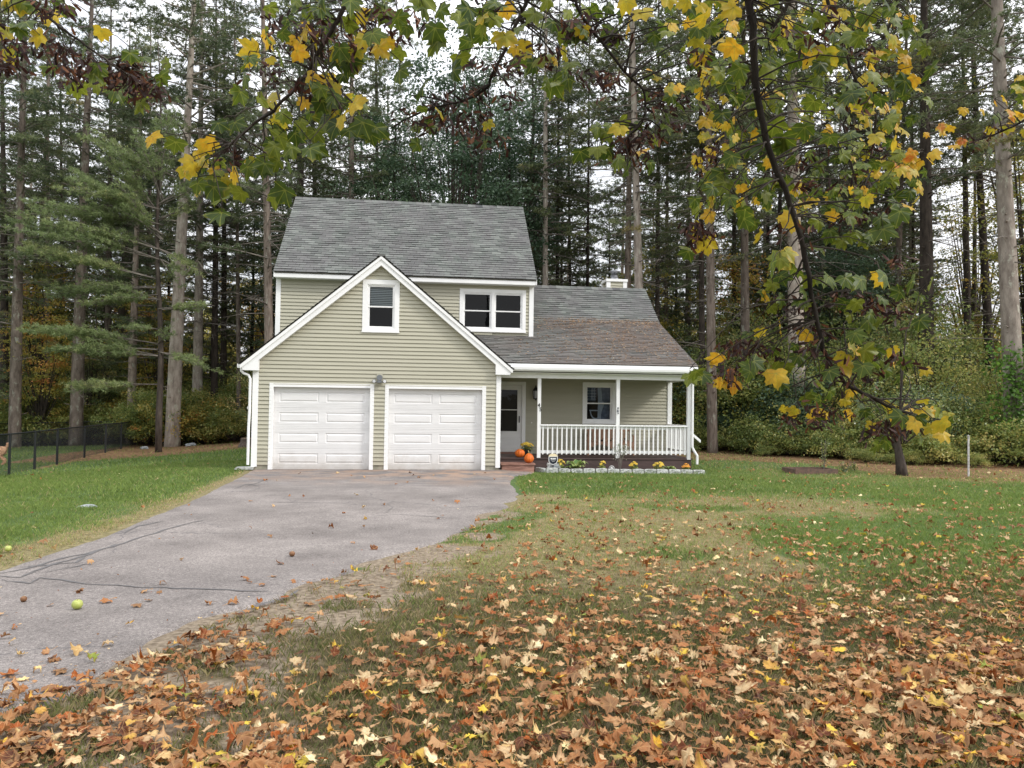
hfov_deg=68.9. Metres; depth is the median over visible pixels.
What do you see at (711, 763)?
fallen leaf
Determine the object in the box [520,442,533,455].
potted mum
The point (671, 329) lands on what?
understory tree
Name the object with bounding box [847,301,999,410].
shrub
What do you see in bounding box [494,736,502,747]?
fallen leaf
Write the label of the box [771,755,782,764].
fallen leaf
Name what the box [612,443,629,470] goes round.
rose bush
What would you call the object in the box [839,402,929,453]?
shrub
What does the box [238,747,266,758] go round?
fallen leaf
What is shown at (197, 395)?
shrub
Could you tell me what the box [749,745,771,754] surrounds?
fallen leaf
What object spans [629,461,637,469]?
daisy plant
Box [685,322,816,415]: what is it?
shrub
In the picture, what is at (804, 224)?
pine tree
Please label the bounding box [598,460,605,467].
daisy plant
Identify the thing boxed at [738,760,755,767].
fallen leaf
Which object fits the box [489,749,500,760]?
fallen leaf
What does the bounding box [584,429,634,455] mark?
porch bench
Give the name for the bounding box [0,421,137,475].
chain link fence
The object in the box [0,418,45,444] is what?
shrub
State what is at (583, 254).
pine tree
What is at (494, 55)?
pine tree
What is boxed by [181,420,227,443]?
shrub
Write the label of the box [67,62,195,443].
pine tree
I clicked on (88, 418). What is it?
shrub
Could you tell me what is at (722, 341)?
shrub
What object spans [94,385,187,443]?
shrub
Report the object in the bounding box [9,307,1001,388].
woodland
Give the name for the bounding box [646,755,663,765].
fallen leaf
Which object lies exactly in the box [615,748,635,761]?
fallen leaf
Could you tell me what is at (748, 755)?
fallen leaf
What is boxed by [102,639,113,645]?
fallen leaf
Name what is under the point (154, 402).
shrub
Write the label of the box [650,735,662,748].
fallen leaf
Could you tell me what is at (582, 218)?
pine tree
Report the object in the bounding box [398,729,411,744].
fallen leaf
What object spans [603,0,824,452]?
pine tree
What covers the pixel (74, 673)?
fallen leaf
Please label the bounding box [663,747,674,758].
fallen leaf
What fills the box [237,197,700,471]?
house
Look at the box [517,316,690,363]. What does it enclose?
pine needle litter
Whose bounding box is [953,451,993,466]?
ground plant
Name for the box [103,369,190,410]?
shrub
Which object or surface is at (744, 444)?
shrub
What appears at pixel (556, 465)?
rock
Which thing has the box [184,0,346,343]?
pine tree
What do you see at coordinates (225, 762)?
fallen leaf
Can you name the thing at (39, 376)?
shrub
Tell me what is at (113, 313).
understory tree
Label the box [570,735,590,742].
fallen leaf
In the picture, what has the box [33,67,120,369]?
pine tree
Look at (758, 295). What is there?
leafy tree
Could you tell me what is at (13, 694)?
fallen leaf
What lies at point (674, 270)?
pine tree
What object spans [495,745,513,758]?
fallen leaf
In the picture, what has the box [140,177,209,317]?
pine tree
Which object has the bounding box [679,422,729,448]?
shrub
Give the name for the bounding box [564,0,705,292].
pine tree
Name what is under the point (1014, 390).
shrub
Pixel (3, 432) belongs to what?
shrub
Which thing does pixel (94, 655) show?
fallen leaf
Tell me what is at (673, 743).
fallen leaf
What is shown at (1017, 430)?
shrub
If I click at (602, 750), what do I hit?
fallen leaf
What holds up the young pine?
on the ground at (298, 605)
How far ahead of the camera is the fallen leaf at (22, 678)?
4.34 m
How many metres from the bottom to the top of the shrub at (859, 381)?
5.015 m
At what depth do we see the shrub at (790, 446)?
28.72 m
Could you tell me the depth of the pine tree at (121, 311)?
44.83 m
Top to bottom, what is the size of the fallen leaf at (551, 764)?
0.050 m
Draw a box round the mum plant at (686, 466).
[681,463,689,469]
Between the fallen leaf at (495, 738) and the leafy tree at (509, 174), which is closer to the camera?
the fallen leaf at (495, 738)
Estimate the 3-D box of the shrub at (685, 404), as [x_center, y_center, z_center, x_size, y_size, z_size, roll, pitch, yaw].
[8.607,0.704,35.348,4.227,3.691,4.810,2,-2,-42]
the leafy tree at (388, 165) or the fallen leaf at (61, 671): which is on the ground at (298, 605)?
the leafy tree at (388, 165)
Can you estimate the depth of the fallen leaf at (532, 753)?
3.41 m
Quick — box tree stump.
[238,438,250,447]
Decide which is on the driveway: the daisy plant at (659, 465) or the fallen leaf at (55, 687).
the fallen leaf at (55, 687)
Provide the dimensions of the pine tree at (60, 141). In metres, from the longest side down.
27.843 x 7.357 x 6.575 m
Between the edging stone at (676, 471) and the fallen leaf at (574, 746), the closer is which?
the fallen leaf at (574, 746)
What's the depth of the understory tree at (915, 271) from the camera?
38.82 m
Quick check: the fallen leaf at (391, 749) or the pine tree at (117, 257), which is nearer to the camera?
the fallen leaf at (391, 749)
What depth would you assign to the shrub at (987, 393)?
29.64 m
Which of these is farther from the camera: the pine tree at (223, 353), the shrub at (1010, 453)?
the pine tree at (223, 353)
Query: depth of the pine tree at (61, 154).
47.25 m
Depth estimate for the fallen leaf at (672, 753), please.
3.40 m
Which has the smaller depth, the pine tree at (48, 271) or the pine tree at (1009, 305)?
the pine tree at (1009, 305)
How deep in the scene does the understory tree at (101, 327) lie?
50.04 m
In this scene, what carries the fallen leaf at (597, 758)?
on the leaf litter at (962, 698)
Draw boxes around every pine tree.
[0,0,82,443]
[0,0,96,447]
[0,0,175,445]
[0,191,43,398]
[5,1,100,384]
[5,21,98,307]
[5,116,73,366]
[7,200,74,373]
[9,35,107,357]
[30,142,104,291]
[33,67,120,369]
[39,178,164,379]
[42,4,166,440]
[67,30,190,291]
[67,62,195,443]
[70,102,176,319]
[80,24,185,397]
[82,0,277,446]
[85,261,167,388]
[89,2,170,438]
[102,23,194,361]
[127,176,232,379]
[128,0,262,443]
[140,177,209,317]
[148,0,272,442]
[148,0,287,439]
[151,198,262,395]
[163,230,210,364]
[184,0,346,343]
[187,0,288,440]
[203,181,288,385]
[206,230,249,357]
[218,176,285,354]
[227,221,274,328]
[230,0,366,303]
[247,16,329,300]
[252,158,354,314]
[259,0,424,199]
[269,0,363,299]
[328,0,422,200]
[334,116,383,199]
[338,70,447,202]
[380,105,436,199]
[409,123,458,202]
[427,50,537,205]
[480,1,595,285]
[491,1,579,274]
[497,0,600,285]
[510,0,607,286]
[513,0,655,286]
[523,141,573,283]
[530,170,611,286]
[537,0,613,286]
[548,162,607,284]
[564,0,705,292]
[565,0,697,327]
[574,204,649,286]
[589,0,703,321]
[591,134,651,284]
[600,178,662,304]
[600,225,624,276]
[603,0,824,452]
[618,179,684,328]
[624,4,716,345]
[631,187,724,356]
[639,0,776,425]
[647,99,731,352]
[649,0,820,448]
[663,99,726,342]
[677,175,771,341]
[684,4,770,338]
[702,0,893,452]
[715,106,803,304]
[718,7,809,326]
[720,200,770,314]
[722,175,822,337]
[727,2,850,344]
[770,0,892,326]
[770,93,883,289]
[773,167,870,311]
[800,1,913,300]
[802,133,880,301]
[808,107,895,301]
[823,0,991,342]
[824,0,1023,395]
[825,35,903,327]
[832,29,955,318]
[843,184,919,322]
[867,0,962,341]
[873,84,958,336]
[876,0,1023,462]
[877,44,943,319]
[878,0,1023,385]
[885,0,1023,387]
[955,45,1023,342]
[980,209,1023,365]
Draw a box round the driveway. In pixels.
[0,469,532,712]
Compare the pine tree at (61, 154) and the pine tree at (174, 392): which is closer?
the pine tree at (174, 392)
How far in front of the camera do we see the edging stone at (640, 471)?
20.27 m
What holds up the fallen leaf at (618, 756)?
on the ground at (298, 605)
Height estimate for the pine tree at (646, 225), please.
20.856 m
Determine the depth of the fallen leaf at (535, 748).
3.52 m
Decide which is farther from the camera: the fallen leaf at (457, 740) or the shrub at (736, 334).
the shrub at (736, 334)
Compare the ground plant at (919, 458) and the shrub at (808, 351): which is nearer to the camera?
the ground plant at (919, 458)
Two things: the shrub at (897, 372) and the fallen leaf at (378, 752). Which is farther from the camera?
the shrub at (897, 372)
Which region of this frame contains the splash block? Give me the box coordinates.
[235,466,253,469]
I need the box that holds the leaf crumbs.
[1,511,1021,767]
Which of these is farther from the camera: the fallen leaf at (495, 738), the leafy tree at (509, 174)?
the leafy tree at (509, 174)
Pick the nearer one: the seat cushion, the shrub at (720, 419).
the seat cushion
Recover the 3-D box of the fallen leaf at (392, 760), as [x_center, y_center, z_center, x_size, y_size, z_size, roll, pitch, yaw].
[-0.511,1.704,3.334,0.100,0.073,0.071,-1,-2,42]
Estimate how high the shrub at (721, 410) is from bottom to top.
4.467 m
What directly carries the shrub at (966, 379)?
on the ground at (298, 605)
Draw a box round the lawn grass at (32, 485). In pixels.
[0,441,1023,646]
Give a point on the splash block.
(245, 468)
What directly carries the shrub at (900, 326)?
on the ground at (298, 605)
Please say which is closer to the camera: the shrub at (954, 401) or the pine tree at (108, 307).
the shrub at (954, 401)
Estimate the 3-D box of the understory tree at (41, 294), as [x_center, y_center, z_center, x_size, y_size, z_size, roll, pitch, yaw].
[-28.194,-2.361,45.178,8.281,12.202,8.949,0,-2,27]
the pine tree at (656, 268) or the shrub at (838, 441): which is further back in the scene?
the pine tree at (656, 268)
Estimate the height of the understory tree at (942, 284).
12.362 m
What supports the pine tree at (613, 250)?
on the ground at (298, 605)
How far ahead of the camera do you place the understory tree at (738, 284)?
41.07 m
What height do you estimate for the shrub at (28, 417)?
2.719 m
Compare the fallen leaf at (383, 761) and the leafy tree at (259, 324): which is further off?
the leafy tree at (259, 324)
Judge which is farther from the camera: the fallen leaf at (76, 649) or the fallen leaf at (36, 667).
the fallen leaf at (76, 649)
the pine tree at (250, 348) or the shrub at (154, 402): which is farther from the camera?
the pine tree at (250, 348)
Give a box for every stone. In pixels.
[185,443,195,445]
[535,467,545,471]
[546,468,557,472]
[559,468,569,472]
[571,468,582,472]
[583,468,594,472]
[595,468,606,472]
[607,469,619,472]
[620,469,631,472]
[632,469,643,473]
[644,469,655,473]
[656,469,667,473]
[668,469,680,473]
[681,469,692,473]
[693,470,704,473]
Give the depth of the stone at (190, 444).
36.07 m
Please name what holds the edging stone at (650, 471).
on the ground at (298, 605)
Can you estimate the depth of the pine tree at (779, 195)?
40.87 m
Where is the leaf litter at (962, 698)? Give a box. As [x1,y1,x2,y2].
[0,458,1023,767]
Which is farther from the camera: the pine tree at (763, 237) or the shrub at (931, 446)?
the pine tree at (763, 237)
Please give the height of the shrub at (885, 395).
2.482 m
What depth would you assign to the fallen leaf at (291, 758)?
3.31 m
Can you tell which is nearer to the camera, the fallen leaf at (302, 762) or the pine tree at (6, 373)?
the fallen leaf at (302, 762)
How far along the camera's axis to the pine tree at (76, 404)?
37.77 m
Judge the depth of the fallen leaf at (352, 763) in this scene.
3.29 m
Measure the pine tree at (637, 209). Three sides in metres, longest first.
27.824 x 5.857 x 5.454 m
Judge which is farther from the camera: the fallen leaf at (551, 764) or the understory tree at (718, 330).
the understory tree at (718, 330)
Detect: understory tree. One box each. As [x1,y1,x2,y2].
[0,297,73,445]
[5,253,129,381]
[9,265,96,381]
[32,308,147,443]
[62,305,143,374]
[88,285,162,374]
[100,319,191,380]
[105,273,211,400]
[149,298,254,391]
[193,262,274,375]
[595,243,684,339]
[652,295,693,350]
[654,283,705,361]
[668,301,765,359]
[669,238,787,345]
[691,281,756,351]
[774,259,861,354]
[814,239,956,353]
[878,241,959,339]
[918,296,950,347]
[934,296,1021,385]
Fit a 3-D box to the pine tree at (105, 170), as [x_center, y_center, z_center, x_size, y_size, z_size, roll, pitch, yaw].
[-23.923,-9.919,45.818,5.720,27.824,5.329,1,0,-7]
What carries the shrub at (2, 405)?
on the ground at (298, 605)
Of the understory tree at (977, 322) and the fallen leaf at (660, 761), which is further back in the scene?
the understory tree at (977, 322)
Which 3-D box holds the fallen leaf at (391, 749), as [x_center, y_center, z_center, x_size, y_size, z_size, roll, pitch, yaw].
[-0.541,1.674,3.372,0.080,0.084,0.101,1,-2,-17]
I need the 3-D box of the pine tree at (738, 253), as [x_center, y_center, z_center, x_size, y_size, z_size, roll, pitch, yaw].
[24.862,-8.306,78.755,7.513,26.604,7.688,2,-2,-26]
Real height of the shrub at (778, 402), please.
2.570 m
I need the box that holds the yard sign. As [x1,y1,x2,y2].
[549,454,557,466]
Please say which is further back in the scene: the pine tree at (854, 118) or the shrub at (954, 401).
the pine tree at (854, 118)
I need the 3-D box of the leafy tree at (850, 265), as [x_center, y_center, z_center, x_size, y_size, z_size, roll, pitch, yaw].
[16.367,-2.474,37.504,7.568,11.373,8.034,-1,-2,42]
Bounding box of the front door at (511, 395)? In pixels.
[500,385,521,451]
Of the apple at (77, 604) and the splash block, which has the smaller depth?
the apple at (77, 604)
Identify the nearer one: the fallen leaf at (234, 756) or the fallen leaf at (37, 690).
the fallen leaf at (234, 756)
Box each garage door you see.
[273,387,369,468]
[388,389,481,469]
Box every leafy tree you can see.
[222,204,290,346]
[319,94,458,202]
[341,0,552,235]
[413,101,549,257]
[426,88,584,284]
[715,244,828,351]
[761,223,911,356]
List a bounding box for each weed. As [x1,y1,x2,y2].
[817,440,829,468]
[838,458,853,472]
[848,463,857,471]
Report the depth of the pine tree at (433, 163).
59.30 m
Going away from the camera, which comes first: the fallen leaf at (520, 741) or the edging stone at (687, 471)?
the fallen leaf at (520, 741)
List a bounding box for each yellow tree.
[901,151,1023,386]
[905,72,1023,359]
[962,102,1023,306]
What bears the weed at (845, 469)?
on the ground at (298, 605)
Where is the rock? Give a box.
[550,463,560,469]
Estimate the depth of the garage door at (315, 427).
19.33 m
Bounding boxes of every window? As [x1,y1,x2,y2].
[362,279,399,332]
[459,288,525,332]
[582,382,615,423]
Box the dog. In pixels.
[0,443,7,464]
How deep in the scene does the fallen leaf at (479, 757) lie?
3.38 m
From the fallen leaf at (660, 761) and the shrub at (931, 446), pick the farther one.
the shrub at (931, 446)
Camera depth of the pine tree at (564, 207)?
63.52 m
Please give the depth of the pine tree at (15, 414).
36.79 m
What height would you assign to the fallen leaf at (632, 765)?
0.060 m
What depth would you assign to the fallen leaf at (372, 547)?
8.79 m
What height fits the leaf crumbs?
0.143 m
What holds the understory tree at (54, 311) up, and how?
on the ground at (298, 605)
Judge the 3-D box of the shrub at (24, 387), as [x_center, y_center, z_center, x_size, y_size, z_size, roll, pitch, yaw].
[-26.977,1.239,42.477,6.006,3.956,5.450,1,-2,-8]
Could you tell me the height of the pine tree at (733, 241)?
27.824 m
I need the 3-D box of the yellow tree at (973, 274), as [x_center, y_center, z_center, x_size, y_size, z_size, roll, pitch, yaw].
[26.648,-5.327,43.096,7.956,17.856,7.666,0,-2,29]
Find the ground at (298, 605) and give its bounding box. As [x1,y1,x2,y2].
[0,437,1023,767]
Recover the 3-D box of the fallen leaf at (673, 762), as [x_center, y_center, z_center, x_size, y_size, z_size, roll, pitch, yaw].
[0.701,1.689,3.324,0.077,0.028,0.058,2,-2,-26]
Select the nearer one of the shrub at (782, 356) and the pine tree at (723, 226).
the shrub at (782, 356)
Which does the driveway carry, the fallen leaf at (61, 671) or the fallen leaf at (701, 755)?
the fallen leaf at (61, 671)
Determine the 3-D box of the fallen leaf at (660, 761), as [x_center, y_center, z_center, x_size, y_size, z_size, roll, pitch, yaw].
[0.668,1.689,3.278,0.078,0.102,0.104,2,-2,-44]
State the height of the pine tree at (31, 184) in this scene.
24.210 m
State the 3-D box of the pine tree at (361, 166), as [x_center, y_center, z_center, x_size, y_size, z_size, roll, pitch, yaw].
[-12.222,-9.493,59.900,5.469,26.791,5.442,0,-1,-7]
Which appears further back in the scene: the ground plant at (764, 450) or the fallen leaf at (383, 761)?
the ground plant at (764, 450)
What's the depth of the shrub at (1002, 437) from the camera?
24.86 m
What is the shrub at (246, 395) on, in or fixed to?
on the ground at (298, 605)
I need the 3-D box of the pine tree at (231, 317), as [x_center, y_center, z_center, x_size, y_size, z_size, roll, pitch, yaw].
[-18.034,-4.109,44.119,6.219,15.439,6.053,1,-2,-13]
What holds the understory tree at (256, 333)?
on the ground at (298, 605)
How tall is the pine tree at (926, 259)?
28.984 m
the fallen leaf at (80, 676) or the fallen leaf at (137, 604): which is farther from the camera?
the fallen leaf at (137, 604)
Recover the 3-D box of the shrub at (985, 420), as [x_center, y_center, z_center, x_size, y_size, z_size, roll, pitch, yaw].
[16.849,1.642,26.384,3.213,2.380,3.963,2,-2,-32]
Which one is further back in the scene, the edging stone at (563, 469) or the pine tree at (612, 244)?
the pine tree at (612, 244)
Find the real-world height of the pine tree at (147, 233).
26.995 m
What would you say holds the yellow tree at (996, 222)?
on the ground at (298, 605)
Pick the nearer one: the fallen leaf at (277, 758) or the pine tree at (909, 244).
the fallen leaf at (277, 758)
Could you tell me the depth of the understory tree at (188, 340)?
48.05 m
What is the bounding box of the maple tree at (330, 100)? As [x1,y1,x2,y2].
[0,0,1023,454]
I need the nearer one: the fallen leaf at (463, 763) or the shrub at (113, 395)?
the fallen leaf at (463, 763)
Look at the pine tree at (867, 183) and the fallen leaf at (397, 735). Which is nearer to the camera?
the fallen leaf at (397, 735)
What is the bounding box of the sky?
[1,0,1023,356]
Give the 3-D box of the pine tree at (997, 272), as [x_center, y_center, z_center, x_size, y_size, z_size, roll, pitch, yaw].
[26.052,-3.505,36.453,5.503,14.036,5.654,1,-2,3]
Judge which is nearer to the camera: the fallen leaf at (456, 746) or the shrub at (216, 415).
the fallen leaf at (456, 746)
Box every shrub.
[0,383,90,431]
[0,384,69,413]
[0,399,66,443]
[0,400,65,444]
[0,409,7,444]
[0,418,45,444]
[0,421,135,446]
[5,405,98,445]
[22,374,63,396]
[23,365,62,390]
[30,407,92,444]
[31,403,91,444]
[44,400,114,441]
[45,357,144,405]
[52,394,125,440]
[88,398,125,441]
[89,398,148,443]
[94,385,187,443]
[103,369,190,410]
[115,387,206,444]
[116,399,187,443]
[132,385,224,439]
[145,400,233,443]
[146,396,244,443]
[163,369,232,404]
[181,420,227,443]
[182,392,246,441]
[182,406,251,441]
[188,367,252,434]
[202,382,251,409]
[210,350,253,428]
[228,417,251,437]
[672,344,736,419]
[672,347,758,421]
[672,356,698,424]
[672,367,755,442]
[673,335,817,442]
[673,370,722,424]
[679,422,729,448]
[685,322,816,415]
[689,335,736,357]
[694,407,745,447]
[694,425,724,449]
[697,333,814,426]
[698,286,841,378]
[700,345,839,430]
[716,334,851,379]
[718,360,870,433]
[718,411,797,452]
[718,421,789,453]
[719,393,783,443]
[729,399,777,430]
[759,414,856,456]
[760,388,844,446]
[765,422,813,451]
[767,432,810,454]
[768,301,876,372]
[771,393,842,418]
[786,362,889,428]
[793,433,836,455]
[800,315,947,415]
[801,423,885,458]
[802,415,893,458]
[804,298,991,396]
[813,377,892,423]
[819,409,861,449]
[824,364,894,415]
[828,256,1021,396]
[836,406,889,454]
[837,371,925,405]
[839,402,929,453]
[846,333,966,398]
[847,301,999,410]
[850,420,955,457]
[855,323,977,405]
[856,425,974,462]
[865,391,933,420]
[867,436,927,461]
[890,384,987,450]
[893,312,1000,412]
[895,367,994,405]
[915,389,1009,459]
[919,434,993,463]
[921,350,1001,420]
[937,353,1023,423]
[940,360,982,409]
[941,353,998,389]
[944,364,999,403]
[946,399,1022,460]
[951,414,1023,466]
[956,419,1023,463]
[965,340,1023,463]
[970,375,1002,408]
[971,437,1013,463]
[983,405,1014,424]
[985,425,1023,458]
[990,399,1020,425]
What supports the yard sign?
on the garden bed
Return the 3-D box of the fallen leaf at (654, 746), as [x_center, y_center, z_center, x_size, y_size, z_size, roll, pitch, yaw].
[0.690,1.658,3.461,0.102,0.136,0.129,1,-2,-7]
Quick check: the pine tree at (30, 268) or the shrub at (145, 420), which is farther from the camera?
the pine tree at (30, 268)
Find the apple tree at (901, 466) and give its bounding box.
[843,370,971,475]
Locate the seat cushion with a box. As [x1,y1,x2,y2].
[592,438,627,441]
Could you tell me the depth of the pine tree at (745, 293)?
32.84 m
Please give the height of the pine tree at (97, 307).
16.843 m
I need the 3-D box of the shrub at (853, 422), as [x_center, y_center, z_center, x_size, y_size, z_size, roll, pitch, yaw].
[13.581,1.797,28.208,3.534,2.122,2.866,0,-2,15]
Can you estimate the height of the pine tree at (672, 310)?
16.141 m
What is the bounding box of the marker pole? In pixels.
[967,435,969,476]
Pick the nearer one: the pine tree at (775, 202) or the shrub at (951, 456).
the shrub at (951, 456)
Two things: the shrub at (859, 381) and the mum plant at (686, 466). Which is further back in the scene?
the shrub at (859, 381)
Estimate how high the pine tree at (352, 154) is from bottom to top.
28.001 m
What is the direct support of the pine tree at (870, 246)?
on the ground at (298, 605)
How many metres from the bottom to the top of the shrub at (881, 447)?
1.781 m
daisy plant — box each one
[558,459,565,467]
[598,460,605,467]
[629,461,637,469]
[653,462,664,469]
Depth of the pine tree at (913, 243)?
41.75 m
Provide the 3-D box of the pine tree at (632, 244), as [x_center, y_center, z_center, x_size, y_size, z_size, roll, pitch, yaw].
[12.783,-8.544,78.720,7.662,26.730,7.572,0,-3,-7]
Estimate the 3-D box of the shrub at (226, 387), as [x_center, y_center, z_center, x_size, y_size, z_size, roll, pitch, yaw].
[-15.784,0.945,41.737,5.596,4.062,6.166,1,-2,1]
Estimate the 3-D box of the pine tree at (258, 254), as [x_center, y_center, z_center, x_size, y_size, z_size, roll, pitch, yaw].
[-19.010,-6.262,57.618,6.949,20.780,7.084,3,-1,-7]
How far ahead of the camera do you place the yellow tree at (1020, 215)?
30.34 m
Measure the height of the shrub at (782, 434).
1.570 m
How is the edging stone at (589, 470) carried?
on the ground at (298, 605)
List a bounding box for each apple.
[4,545,11,550]
[20,596,26,601]
[71,599,82,608]
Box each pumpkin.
[515,449,524,456]
[524,450,533,462]
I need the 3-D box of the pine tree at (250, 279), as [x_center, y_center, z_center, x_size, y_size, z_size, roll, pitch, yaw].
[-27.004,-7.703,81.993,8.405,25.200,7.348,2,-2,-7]
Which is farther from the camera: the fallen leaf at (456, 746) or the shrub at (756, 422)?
the shrub at (756, 422)
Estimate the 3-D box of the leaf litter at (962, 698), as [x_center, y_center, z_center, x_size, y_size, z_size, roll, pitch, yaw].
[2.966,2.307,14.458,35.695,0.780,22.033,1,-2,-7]
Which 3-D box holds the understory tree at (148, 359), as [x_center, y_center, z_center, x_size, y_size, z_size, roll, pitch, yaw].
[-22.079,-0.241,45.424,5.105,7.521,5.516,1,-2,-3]
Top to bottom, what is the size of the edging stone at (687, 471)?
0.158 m
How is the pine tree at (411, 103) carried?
on the ground at (298, 605)
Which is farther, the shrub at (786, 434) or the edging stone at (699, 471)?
the shrub at (786, 434)
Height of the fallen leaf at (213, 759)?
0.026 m
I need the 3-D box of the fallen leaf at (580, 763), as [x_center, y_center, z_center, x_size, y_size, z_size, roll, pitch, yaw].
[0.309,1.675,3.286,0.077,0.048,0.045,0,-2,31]
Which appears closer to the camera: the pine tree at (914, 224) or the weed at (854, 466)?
the weed at (854, 466)
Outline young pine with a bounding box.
[0,42,223,451]
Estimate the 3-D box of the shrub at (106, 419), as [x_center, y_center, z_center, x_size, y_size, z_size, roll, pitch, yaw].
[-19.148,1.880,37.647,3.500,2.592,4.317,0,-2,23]
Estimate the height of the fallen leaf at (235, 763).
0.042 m
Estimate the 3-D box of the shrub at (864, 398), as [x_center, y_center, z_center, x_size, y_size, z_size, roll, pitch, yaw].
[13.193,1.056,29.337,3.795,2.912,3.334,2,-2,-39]
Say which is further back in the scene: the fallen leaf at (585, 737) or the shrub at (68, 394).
the shrub at (68, 394)
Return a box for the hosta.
[565,459,586,468]
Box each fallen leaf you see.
[0,668,20,674]
[1,677,18,694]
[6,690,18,703]
[11,681,36,695]
[16,676,29,680]
[20,689,39,692]
[33,664,45,672]
[40,684,57,691]
[40,686,62,694]
[41,646,57,654]
[43,686,70,689]
[53,668,69,675]
[63,669,77,677]
[70,642,90,655]
[76,670,95,681]
[81,649,99,661]
[99,597,116,602]
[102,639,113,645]
[131,602,140,606]
[201,756,211,763]
[208,755,221,764]
[216,753,239,767]
[220,750,243,764]
[222,752,243,762]
[224,755,244,767]
[225,596,238,604]
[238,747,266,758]
[244,749,259,763]
[268,754,282,767]
[268,758,276,763]
[272,751,290,761]
[281,755,295,763]
[283,745,297,753]
[284,752,297,760]
[293,762,308,767]
[295,739,304,758]
[295,755,316,765]
[298,754,317,762]
[299,750,320,757]
[319,760,344,767]
[327,744,338,758]
[332,747,348,764]
[340,749,372,767]
[346,761,358,767]
[351,745,360,752]
[353,737,365,747]
[353,750,361,761]
[370,544,377,549]
[370,738,385,743]
[371,749,381,755]
[374,750,390,759]
[374,756,390,767]
[384,740,399,755]
[389,756,408,767]
[393,750,413,765]
[394,733,402,744]
[395,759,418,767]
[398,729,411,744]
[406,746,427,767]
[424,747,445,766]
[427,735,457,749]
[444,745,453,755]
[450,758,472,767]
[451,743,463,750]
[453,735,466,744]
[460,760,478,767]
[467,750,486,762]
[474,758,495,766]
[480,749,492,757]
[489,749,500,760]
[491,727,505,748]
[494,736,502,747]
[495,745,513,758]
[496,745,525,761]
[498,755,519,767]
[510,751,523,767]
[514,731,530,751]
[517,754,530,758]
[523,735,534,740]
[528,744,555,752]
[529,747,540,760]
[532,732,550,740]
[537,744,549,752]
[539,735,552,747]
[541,743,569,764]
[546,759,561,767]
[559,739,585,751]
[562,740,579,750]
[565,751,580,762]
[566,749,587,760]
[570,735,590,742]
[575,757,584,766]
[580,732,590,745]
[593,748,609,754]
[594,748,607,765]
[598,741,619,753]
[611,753,634,760]
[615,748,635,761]
[625,758,638,767]
[626,755,636,763]
[628,741,650,753]
[646,747,660,755]
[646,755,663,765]
[650,727,669,754]
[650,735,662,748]
[653,757,670,767]
[660,733,677,753]
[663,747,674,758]
[665,759,677,765]
[669,750,681,757]
[674,755,692,767]
[676,738,706,758]
[695,734,716,758]
[695,751,713,767]
[705,755,714,767]
[706,741,721,754]
[731,748,760,764]
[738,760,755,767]
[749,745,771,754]
[755,758,778,764]
[766,754,787,766]
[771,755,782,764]
[788,760,814,767]
[809,754,827,767]
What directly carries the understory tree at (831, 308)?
on the ground at (298, 605)
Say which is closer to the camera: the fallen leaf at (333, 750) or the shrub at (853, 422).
the fallen leaf at (333, 750)
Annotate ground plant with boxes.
[752,445,785,455]
[843,446,887,462]
[872,453,895,463]
[889,450,933,465]
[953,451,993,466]
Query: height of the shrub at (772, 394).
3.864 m
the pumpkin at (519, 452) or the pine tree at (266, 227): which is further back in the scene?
the pine tree at (266, 227)
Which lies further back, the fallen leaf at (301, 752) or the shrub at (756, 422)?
the shrub at (756, 422)
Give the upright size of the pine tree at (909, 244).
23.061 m
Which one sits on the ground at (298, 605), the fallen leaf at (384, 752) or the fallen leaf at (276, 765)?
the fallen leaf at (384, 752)
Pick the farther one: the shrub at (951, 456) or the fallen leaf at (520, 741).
the shrub at (951, 456)
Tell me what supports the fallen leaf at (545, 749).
on the fallen leaf
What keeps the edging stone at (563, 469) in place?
on the ground at (298, 605)
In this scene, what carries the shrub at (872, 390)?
on the ground at (298, 605)
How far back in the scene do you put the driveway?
8.31 m
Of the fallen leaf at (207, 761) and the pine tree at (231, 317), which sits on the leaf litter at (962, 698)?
the fallen leaf at (207, 761)
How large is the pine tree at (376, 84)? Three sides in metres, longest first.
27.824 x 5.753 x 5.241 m
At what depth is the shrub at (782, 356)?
31.48 m
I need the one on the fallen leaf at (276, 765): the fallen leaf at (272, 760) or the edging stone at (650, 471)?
the fallen leaf at (272, 760)
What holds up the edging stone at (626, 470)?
on the ground at (298, 605)
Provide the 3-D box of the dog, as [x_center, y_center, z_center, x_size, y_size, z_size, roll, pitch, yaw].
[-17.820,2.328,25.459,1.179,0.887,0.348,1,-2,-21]
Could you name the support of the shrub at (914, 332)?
on the ground at (298, 605)
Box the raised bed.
[782,467,837,474]
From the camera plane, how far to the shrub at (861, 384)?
31.79 m
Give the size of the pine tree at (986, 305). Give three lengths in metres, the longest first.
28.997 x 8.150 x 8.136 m
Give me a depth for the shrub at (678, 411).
33.65 m
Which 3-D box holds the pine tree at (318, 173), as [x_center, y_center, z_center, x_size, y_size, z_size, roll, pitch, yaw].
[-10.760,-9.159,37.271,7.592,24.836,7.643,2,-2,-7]
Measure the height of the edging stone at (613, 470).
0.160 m
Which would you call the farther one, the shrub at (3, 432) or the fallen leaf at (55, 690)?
the shrub at (3, 432)
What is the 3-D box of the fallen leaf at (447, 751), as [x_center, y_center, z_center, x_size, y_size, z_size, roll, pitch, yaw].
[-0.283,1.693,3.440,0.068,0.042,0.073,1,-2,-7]

